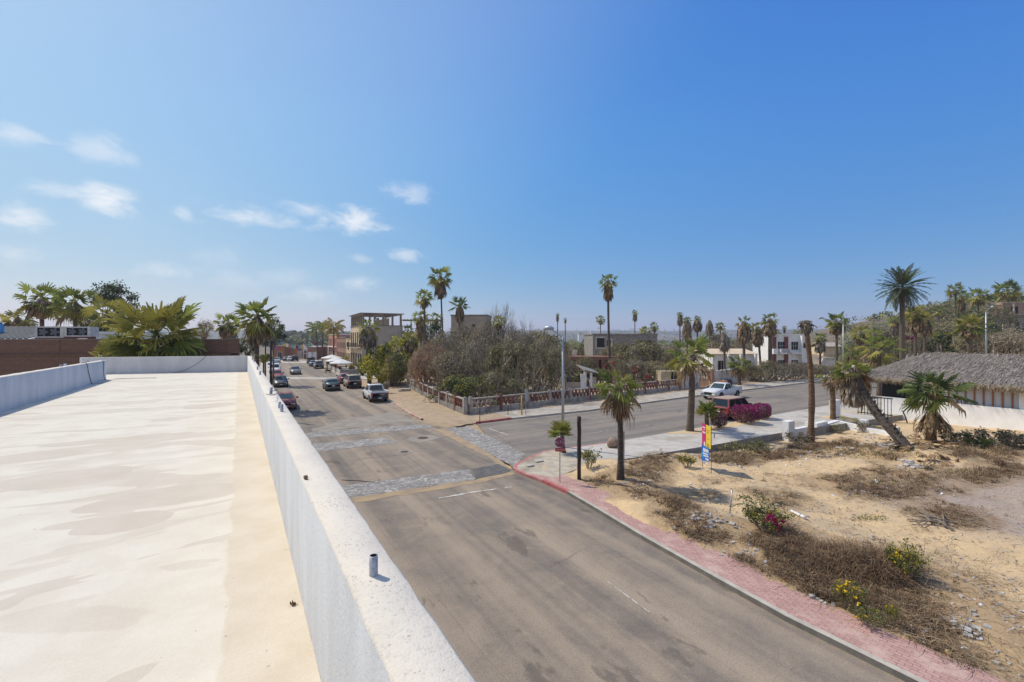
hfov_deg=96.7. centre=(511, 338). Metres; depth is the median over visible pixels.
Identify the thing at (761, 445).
dry bush
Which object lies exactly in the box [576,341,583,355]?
bush
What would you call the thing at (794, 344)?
window
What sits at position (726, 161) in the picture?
sky
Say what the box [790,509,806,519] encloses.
pvc pipe
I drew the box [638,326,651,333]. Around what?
fan palm
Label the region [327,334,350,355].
salmon house
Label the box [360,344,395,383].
leafy tree
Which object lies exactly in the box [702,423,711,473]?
roadside banner
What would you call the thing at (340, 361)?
patio umbrella
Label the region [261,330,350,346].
wooded hill trees
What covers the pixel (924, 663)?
paved sidewalk
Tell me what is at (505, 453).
cobble band
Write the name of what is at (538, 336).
bush
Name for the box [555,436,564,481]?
stop sign
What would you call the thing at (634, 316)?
fan palm
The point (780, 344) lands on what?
window
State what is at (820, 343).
fan palm
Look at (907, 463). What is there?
rubble
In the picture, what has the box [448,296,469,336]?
fan palm
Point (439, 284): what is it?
fan palm
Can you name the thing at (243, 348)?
dark tree
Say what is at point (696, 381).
yard wall
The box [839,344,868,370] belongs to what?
bush
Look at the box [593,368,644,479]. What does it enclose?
fan palm
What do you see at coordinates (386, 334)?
pergola building
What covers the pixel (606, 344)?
window
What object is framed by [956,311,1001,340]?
bush
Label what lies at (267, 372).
sidewalk
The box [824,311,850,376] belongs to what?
fan palm
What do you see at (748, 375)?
dry bush
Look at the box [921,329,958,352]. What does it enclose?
bush
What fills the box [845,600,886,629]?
flowering bush
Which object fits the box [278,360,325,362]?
crossing
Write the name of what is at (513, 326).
dry bush
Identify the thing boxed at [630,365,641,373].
red bougainvillea
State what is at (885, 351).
bush
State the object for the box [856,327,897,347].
bush
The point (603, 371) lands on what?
bush
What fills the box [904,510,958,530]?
driftwood pile
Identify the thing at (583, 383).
collapsed adobe hut
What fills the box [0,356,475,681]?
flat roofed building
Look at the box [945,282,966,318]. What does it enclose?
fan palm
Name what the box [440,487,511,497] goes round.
road marking
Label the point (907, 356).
flat house
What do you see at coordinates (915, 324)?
fan palm
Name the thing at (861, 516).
ground cover
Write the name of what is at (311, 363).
parked car
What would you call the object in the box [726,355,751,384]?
fan palm
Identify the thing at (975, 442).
bush
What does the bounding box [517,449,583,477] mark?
corner pavement
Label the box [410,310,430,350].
fan palm
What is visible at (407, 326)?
fan palm
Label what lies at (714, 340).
dry bush
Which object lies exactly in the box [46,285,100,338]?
fan palm
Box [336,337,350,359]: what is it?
arched brick house
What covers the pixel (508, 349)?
bush
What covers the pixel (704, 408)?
fan palm
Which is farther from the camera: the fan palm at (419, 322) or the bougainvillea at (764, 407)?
the fan palm at (419, 322)
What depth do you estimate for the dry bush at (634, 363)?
65.30 m
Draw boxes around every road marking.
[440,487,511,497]
[608,582,648,611]
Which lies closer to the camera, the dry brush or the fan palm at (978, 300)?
the dry brush
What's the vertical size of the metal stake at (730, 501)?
1.072 m
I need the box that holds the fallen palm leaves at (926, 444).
[879,433,981,468]
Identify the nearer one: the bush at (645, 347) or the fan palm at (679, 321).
the bush at (645, 347)
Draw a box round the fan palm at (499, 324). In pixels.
[491,315,505,382]
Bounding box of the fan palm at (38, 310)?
[12,281,64,325]
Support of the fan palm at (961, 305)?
on the ground at (896, 526)
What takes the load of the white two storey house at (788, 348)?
on the ground at (896, 526)
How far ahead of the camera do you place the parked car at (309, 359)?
116.84 m
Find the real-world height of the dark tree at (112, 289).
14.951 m
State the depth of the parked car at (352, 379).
59.40 m
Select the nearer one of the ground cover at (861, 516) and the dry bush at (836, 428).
the ground cover at (861, 516)
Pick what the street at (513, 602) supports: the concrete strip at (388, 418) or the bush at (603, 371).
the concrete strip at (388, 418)
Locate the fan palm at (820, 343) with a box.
[814,332,826,365]
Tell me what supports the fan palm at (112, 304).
on the ground at (896, 526)
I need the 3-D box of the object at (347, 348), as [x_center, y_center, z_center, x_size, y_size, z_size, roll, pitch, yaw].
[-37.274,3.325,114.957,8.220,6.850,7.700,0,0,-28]
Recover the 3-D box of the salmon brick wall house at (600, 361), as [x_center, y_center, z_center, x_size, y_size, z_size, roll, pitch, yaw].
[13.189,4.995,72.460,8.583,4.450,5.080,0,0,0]
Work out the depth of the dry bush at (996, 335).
82.62 m
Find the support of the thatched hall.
on the ground at (896, 526)
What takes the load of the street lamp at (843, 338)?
on the cross street at (528, 437)
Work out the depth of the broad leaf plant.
41.93 m
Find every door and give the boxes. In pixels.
[670,371,676,382]
[717,360,722,369]
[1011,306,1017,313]
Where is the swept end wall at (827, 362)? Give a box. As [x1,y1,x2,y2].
[821,358,838,369]
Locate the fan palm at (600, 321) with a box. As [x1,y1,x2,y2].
[596,315,605,333]
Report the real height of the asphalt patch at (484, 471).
0.042 m
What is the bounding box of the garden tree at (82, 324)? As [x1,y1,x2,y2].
[69,313,112,331]
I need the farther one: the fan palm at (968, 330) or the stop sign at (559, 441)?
the fan palm at (968, 330)
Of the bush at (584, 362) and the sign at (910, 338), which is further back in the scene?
the sign at (910, 338)
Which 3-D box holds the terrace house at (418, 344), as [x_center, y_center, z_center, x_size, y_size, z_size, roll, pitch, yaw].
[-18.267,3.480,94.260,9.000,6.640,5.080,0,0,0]
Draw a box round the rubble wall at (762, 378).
[741,371,804,380]
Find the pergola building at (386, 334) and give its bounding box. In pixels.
[346,312,402,365]
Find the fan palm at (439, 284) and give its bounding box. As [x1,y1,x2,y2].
[426,266,451,331]
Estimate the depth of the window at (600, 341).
86.04 m
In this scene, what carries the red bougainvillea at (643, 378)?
on the ground at (896, 526)
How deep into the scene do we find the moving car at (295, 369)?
82.52 m
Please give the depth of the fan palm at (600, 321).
149.66 m
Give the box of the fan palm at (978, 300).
[966,287,994,313]
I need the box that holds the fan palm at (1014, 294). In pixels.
[991,278,1022,301]
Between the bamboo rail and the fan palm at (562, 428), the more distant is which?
the bamboo rail
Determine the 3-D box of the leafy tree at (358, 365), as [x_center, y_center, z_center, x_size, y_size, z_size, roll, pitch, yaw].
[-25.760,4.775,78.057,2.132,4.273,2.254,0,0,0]
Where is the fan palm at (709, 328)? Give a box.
[705,320,713,348]
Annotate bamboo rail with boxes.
[837,415,880,427]
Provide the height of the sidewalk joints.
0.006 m
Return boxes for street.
[273,359,904,681]
[477,380,879,468]
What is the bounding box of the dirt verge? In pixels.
[416,420,474,427]
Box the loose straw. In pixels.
[593,450,1023,680]
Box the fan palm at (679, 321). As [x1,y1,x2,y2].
[677,312,682,349]
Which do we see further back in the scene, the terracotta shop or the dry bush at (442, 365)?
the terracotta shop
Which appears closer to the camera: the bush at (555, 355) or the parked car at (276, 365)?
the bush at (555, 355)
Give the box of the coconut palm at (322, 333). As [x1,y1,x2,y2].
[315,320,329,360]
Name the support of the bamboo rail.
on the garden wall at (850, 426)
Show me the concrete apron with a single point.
(363, 377)
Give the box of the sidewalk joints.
[604,423,780,459]
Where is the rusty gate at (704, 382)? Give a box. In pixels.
[699,371,711,385]
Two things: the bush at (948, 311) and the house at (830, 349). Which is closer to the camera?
the house at (830, 349)
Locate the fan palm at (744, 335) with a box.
[734,315,751,367]
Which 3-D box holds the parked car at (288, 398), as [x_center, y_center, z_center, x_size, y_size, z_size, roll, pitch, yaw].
[-21.365,5.788,42.929,2.128,1.415,4.720,0,0,-28]
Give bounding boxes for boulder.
[607,437,617,447]
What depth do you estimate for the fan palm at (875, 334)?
85.71 m
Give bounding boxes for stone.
[398,388,410,391]
[943,649,951,655]
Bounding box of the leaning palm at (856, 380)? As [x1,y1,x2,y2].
[828,358,913,449]
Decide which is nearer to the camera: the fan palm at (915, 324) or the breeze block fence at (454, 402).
the breeze block fence at (454, 402)
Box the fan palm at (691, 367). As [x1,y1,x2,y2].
[663,333,714,430]
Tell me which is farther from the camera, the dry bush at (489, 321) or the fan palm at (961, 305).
the fan palm at (961, 305)
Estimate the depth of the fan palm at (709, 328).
94.52 m
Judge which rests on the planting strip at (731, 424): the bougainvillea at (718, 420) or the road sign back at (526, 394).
the bougainvillea at (718, 420)
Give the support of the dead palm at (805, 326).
on the ground at (896, 526)
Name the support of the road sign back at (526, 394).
on the sidewalk at (576, 407)
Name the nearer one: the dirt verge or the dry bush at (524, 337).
the dirt verge
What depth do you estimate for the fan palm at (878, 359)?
51.77 m
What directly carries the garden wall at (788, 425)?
on the ground at (896, 526)
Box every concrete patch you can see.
[396,450,412,453]
[408,434,440,442]
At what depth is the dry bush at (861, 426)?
32.75 m
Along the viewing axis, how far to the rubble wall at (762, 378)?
70.00 m
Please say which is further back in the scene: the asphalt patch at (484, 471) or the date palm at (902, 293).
the date palm at (902, 293)
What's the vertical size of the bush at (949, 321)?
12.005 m
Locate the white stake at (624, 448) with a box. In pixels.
[623,431,624,471]
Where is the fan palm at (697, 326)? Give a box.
[692,316,702,341]
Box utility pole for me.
[266,340,274,384]
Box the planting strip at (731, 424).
[667,416,771,433]
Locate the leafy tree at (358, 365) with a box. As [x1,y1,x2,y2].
[356,356,366,374]
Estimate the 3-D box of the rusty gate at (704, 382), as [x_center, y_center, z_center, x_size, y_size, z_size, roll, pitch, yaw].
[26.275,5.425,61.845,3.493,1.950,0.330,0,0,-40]
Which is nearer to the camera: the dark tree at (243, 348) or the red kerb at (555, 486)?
the red kerb at (555, 486)
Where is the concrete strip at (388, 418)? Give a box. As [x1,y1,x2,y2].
[311,412,414,431]
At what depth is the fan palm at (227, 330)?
56.43 m
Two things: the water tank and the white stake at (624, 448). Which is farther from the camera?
the water tank
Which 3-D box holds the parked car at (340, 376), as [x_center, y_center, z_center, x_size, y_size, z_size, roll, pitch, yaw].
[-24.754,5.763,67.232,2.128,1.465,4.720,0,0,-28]
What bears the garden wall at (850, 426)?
on the ground at (896, 526)
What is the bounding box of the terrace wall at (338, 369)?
[326,362,366,373]
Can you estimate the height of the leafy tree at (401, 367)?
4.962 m
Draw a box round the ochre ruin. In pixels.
[654,370,677,384]
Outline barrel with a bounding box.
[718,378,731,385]
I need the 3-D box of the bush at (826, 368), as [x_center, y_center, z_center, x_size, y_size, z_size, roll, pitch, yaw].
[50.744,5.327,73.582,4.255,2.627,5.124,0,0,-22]
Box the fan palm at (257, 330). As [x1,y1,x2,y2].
[233,297,278,365]
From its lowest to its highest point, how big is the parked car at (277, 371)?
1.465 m
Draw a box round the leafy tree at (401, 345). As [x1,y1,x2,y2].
[373,335,421,382]
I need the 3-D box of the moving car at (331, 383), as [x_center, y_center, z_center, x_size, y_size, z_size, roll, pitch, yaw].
[-23.162,5.788,58.314,2.128,1.415,4.720,0,0,-28]
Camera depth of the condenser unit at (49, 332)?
33.20 m
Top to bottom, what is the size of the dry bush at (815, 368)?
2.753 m
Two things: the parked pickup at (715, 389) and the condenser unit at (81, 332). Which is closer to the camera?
the condenser unit at (81, 332)
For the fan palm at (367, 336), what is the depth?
65.08 m
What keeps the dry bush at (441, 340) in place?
on the ground at (896, 526)
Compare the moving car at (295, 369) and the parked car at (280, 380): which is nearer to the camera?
the parked car at (280, 380)
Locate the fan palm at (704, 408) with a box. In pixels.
[694,399,720,425]
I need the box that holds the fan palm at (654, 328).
[649,321,658,333]
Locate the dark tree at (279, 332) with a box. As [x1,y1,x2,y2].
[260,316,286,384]
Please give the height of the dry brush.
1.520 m
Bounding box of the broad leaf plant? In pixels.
[253,353,275,374]
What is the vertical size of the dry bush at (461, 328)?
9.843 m
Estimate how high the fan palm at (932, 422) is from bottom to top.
4.875 m
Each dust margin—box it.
[352,471,513,502]
[434,429,513,469]
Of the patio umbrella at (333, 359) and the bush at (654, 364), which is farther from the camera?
the patio umbrella at (333, 359)
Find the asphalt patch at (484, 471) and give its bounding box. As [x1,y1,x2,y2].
[472,464,510,478]
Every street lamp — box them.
[544,326,566,447]
[555,314,559,340]
[818,317,843,372]
[985,306,993,353]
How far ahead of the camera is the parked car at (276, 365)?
85.56 m
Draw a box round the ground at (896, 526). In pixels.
[34,300,1023,681]
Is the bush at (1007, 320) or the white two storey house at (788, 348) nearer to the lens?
the white two storey house at (788, 348)
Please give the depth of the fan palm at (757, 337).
74.65 m
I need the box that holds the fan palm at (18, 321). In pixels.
[0,309,39,326]
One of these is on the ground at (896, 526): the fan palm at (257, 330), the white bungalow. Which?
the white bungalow
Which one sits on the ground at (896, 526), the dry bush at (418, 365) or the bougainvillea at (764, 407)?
the dry bush at (418, 365)
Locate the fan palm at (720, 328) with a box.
[714,322,724,337]
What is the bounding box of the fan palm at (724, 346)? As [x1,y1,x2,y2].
[719,331,729,369]
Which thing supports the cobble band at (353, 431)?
on the street at (513, 602)
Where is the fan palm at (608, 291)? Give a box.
[598,274,618,383]
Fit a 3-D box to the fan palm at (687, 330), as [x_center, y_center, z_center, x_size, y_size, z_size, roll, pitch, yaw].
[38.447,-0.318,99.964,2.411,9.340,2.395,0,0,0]
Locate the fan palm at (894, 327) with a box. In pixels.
[886,315,899,361]
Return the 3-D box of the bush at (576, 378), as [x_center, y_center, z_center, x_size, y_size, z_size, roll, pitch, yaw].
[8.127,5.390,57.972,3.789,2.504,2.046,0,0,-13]
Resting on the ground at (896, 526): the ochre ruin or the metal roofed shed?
the ochre ruin
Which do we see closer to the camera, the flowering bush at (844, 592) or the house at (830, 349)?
the flowering bush at (844, 592)
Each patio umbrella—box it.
[321,355,341,358]
[325,357,346,361]
[329,359,351,363]
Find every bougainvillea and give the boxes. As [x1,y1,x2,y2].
[604,360,614,383]
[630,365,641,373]
[640,374,649,381]
[710,413,727,427]
[730,404,760,422]
[750,402,771,418]
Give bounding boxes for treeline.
[341,327,716,340]
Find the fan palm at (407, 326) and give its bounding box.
[402,324,415,334]
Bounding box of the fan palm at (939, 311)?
[931,306,945,322]
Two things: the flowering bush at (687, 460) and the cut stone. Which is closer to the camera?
the flowering bush at (687, 460)
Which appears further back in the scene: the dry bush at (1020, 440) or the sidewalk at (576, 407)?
the sidewalk at (576, 407)
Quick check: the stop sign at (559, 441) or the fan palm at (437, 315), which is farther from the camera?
the fan palm at (437, 315)
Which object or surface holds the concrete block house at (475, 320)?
on the ground at (896, 526)
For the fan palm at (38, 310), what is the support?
on the ground at (896, 526)
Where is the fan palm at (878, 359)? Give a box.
[855,334,906,395]
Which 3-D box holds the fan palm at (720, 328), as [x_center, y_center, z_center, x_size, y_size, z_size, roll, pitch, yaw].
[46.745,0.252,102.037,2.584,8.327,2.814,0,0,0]
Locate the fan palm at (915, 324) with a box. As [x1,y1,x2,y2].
[905,304,929,355]
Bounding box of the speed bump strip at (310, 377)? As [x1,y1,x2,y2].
[287,377,336,378]
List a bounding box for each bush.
[398,341,448,389]
[407,353,438,384]
[422,330,462,385]
[423,374,476,400]
[426,350,479,395]
[436,338,501,397]
[444,322,480,358]
[452,375,499,407]
[461,322,508,386]
[473,370,512,405]
[477,339,528,398]
[482,300,517,344]
[495,327,536,389]
[496,378,528,403]
[499,302,535,343]
[500,341,560,399]
[521,335,561,393]
[524,347,572,397]
[529,328,570,371]
[541,357,578,386]
[564,344,584,355]
[570,371,588,386]
[571,355,597,374]
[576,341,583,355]
[581,446,602,468]
[586,368,611,386]
[597,341,650,369]
[603,357,632,384]
[612,359,654,382]
[616,338,669,379]
[638,360,675,382]
[647,343,687,370]
[675,452,696,467]
[705,334,733,348]
[714,339,752,350]
[715,440,756,454]
[729,491,796,531]
[735,363,764,380]
[747,437,771,451]
[748,359,781,381]
[767,360,804,380]
[777,361,807,378]
[783,431,813,443]
[797,365,827,377]
[815,363,834,377]
[829,423,845,432]
[831,578,871,609]
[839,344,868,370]
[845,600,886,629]
[853,418,869,431]
[854,342,898,364]
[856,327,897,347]
[874,323,911,349]
[879,336,917,363]
[880,538,933,574]
[882,599,899,627]
[884,333,933,358]
[897,307,950,325]
[907,320,958,352]
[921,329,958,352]
[922,315,991,340]
[925,303,968,321]
[937,428,978,444]
[950,334,994,353]
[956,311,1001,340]
[957,431,996,449]
[968,426,1023,446]
[973,318,1003,339]
[973,331,1022,353]
[974,304,1020,330]
[989,326,1023,353]
[991,428,1023,447]
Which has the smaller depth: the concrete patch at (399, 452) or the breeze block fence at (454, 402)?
the concrete patch at (399, 452)
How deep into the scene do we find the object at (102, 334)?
40.00 m
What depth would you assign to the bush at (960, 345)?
85.61 m
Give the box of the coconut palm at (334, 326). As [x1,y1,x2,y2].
[319,317,345,354]
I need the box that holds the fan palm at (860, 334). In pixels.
[849,325,871,364]
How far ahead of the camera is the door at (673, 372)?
61.97 m
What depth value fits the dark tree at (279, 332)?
64.01 m
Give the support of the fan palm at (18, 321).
on the ground at (896, 526)
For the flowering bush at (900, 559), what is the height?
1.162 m
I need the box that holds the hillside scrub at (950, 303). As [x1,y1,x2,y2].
[828,291,1023,367]
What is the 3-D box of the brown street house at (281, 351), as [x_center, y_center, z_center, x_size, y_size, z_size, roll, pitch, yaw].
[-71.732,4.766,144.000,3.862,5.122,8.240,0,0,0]
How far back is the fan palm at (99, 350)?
27.28 m
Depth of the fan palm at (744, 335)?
71.51 m
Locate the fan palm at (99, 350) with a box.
[88,346,113,356]
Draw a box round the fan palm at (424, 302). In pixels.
[413,289,434,354]
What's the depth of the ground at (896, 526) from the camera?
17.83 m
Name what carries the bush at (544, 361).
on the ground at (896, 526)
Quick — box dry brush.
[583,436,1023,680]
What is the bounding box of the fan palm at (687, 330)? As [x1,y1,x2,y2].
[682,317,691,352]
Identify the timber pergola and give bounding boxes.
[401,319,440,336]
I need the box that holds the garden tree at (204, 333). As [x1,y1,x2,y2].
[193,318,215,338]
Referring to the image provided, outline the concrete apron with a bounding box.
[357,373,375,379]
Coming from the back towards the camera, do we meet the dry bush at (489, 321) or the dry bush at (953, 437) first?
the dry bush at (489, 321)
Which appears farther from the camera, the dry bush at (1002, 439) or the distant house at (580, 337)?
the distant house at (580, 337)
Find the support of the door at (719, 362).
in the white bungalow
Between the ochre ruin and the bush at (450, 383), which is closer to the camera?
the bush at (450, 383)
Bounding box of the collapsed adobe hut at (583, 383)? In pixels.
[561,365,597,389]
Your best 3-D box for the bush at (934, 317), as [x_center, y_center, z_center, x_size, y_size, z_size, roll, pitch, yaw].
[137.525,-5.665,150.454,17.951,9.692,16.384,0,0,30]
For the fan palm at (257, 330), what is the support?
on the sidewalk at (267, 372)
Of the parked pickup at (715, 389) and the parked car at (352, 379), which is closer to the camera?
the parked pickup at (715, 389)
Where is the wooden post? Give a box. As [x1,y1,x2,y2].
[577,416,580,479]
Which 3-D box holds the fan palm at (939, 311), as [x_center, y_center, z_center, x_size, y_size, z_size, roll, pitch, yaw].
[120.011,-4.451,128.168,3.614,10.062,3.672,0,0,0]
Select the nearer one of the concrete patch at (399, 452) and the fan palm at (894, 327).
the concrete patch at (399, 452)
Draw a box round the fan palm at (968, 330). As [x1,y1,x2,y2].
[953,312,989,353]
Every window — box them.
[595,336,605,348]
[605,338,611,347]
[777,341,783,348]
[791,341,798,349]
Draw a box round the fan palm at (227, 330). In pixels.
[212,312,239,338]
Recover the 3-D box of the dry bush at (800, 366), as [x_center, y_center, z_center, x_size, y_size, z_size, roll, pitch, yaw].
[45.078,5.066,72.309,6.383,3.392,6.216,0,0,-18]
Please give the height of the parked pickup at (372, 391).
1.784 m
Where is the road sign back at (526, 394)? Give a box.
[525,389,527,400]
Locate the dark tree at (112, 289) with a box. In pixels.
[90,280,140,313]
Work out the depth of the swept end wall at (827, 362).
92.00 m
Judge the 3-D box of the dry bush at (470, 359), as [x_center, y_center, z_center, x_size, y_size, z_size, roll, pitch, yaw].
[-3.722,3.497,49.380,8.017,7.430,8.232,0,0,-27]
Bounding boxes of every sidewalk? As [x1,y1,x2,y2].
[260,362,272,385]
[495,374,845,418]
[529,473,1004,681]
[566,398,902,462]
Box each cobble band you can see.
[305,425,432,437]
[312,438,398,451]
[342,469,474,497]
[447,427,524,466]
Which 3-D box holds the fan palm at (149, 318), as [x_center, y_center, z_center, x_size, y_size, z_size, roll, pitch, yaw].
[-22.361,1.974,28.740,6.282,9.452,5.941,0,0,41]
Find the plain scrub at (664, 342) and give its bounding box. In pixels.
[550,315,865,355]
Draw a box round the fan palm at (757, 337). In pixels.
[751,321,763,375]
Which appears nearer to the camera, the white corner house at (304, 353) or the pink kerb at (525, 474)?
the pink kerb at (525, 474)
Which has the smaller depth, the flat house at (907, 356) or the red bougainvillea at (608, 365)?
the red bougainvillea at (608, 365)
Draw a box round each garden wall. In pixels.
[782,420,807,441]
[814,399,899,435]
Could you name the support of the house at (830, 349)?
on the ground at (896, 526)
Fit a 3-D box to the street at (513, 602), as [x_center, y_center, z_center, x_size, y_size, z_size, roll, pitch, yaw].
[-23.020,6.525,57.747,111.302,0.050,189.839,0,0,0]
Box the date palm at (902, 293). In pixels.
[873,263,934,360]
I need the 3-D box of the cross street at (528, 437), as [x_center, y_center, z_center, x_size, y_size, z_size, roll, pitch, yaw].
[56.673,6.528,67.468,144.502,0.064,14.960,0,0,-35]
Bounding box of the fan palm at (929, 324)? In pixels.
[917,313,935,352]
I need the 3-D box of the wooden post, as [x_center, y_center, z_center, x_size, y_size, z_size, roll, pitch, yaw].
[3.048,5.113,20.674,0.190,3.165,0.196,0,0,0]
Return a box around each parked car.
[268,363,279,372]
[269,369,283,377]
[272,375,289,386]
[278,391,297,408]
[306,357,314,363]
[308,360,314,365]
[313,360,323,368]
[336,373,348,383]
[342,373,361,387]
[708,395,753,419]
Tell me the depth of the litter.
18.66 m
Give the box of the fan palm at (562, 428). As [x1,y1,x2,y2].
[547,418,573,452]
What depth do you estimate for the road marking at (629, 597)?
11.39 m
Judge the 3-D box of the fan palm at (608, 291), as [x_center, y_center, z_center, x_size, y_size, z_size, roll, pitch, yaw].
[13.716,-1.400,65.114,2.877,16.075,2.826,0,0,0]
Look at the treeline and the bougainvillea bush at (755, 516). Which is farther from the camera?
the treeline
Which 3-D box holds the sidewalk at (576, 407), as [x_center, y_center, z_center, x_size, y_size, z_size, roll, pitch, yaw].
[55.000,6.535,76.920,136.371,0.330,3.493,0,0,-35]
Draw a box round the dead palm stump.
[815,374,840,419]
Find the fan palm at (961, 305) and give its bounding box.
[953,290,971,313]
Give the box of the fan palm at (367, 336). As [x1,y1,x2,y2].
[355,319,381,382]
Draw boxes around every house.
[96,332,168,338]
[274,345,296,359]
[297,347,303,357]
[303,348,306,358]
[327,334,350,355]
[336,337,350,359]
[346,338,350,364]
[399,339,436,360]
[450,314,491,375]
[567,356,625,379]
[578,334,583,342]
[583,334,657,367]
[753,334,810,372]
[811,342,841,356]
[905,344,933,358]
[985,302,1023,330]
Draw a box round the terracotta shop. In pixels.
[307,346,327,358]
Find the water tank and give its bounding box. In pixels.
[0,322,3,332]
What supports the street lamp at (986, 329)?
on the ground at (896, 526)
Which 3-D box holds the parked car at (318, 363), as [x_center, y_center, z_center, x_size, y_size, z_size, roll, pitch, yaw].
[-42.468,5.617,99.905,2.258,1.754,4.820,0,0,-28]
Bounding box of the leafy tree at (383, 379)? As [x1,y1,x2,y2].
[374,361,406,385]
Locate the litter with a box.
[596,411,1014,648]
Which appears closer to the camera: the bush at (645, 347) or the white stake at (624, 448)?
the white stake at (624, 448)
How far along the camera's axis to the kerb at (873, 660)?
10.79 m
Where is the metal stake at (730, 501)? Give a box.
[729,490,732,513]
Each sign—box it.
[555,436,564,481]
[905,335,919,357]
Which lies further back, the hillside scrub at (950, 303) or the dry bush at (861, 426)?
the hillside scrub at (950, 303)
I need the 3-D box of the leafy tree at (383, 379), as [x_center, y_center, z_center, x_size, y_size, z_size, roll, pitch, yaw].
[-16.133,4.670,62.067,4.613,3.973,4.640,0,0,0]
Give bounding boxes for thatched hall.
[868,351,1023,430]
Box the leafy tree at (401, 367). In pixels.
[379,351,408,386]
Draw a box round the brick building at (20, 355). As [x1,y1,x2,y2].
[0,338,239,375]
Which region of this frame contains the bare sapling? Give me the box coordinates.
[379,379,390,389]
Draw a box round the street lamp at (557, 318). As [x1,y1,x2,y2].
[555,314,559,340]
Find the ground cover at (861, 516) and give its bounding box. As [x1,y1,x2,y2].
[796,442,973,520]
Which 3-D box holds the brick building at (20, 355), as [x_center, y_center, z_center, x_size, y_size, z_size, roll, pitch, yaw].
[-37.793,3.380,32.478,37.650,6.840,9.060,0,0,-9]
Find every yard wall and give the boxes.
[677,371,698,389]
[709,369,737,383]
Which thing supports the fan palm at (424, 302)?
on the ground at (896, 526)
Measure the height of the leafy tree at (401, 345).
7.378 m
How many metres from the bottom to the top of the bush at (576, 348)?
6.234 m
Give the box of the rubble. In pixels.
[593,417,1023,678]
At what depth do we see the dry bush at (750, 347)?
97.60 m
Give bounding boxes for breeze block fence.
[407,376,466,414]
[468,379,678,413]
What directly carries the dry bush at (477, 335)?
on the ground at (896, 526)
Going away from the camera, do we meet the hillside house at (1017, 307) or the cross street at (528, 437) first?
the cross street at (528, 437)
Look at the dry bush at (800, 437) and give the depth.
29.39 m
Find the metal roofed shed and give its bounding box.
[0,326,72,338]
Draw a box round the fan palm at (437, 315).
[430,312,443,333]
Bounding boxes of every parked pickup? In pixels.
[362,383,388,401]
[700,382,741,397]
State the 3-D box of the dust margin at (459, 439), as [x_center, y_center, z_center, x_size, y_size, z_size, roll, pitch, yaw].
[-2.562,6.511,27.804,0.914,0.037,11.689,0,0,-28]
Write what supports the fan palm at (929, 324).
on the ground at (896, 526)
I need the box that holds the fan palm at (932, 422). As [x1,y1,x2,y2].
[897,369,980,442]
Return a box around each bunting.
[281,342,315,348]
[282,342,313,346]
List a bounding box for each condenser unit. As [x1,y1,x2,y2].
[35,326,66,338]
[64,327,98,338]
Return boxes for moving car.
[289,366,301,374]
[291,355,297,360]
[322,378,340,390]
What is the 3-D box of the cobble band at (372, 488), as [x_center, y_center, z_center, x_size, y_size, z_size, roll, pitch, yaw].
[-5.090,6.511,20.246,7.424,0.039,2.052,0,0,-23]
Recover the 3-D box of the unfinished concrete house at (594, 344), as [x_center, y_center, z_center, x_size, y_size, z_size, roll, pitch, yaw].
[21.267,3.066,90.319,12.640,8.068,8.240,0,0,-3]
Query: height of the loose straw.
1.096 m
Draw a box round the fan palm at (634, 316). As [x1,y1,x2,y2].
[632,310,636,333]
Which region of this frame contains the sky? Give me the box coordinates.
[0,0,1023,331]
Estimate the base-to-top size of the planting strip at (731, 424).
0.172 m
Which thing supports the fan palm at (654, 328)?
on the ground at (896, 526)
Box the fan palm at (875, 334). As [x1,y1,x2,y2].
[864,327,883,368]
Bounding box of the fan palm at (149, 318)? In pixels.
[94,296,206,356]
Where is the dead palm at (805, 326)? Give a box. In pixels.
[797,320,816,442]
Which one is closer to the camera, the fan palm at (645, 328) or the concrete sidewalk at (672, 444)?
the concrete sidewalk at (672, 444)
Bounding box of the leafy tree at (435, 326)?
[423,322,444,344]
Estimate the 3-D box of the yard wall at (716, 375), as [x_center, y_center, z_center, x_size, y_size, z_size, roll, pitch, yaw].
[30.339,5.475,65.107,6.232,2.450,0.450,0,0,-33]
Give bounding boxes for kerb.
[393,402,422,419]
[476,417,510,423]
[511,379,829,418]
[514,443,604,481]
[542,479,569,493]
[567,491,927,681]
[628,396,881,439]
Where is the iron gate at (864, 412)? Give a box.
[858,397,892,417]
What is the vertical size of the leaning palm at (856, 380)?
5.050 m
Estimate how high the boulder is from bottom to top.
0.640 m
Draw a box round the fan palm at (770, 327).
[760,312,779,379]
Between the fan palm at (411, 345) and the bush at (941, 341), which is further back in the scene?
the bush at (941, 341)
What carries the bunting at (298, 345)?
hanging from the salmon house at (330, 346)
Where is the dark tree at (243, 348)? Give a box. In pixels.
[240,336,254,356]
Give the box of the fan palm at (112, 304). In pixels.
[81,293,125,331]
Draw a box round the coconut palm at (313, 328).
[304,322,325,359]
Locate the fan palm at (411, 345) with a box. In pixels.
[402,330,420,356]
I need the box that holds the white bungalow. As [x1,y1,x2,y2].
[694,349,756,369]
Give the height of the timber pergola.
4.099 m

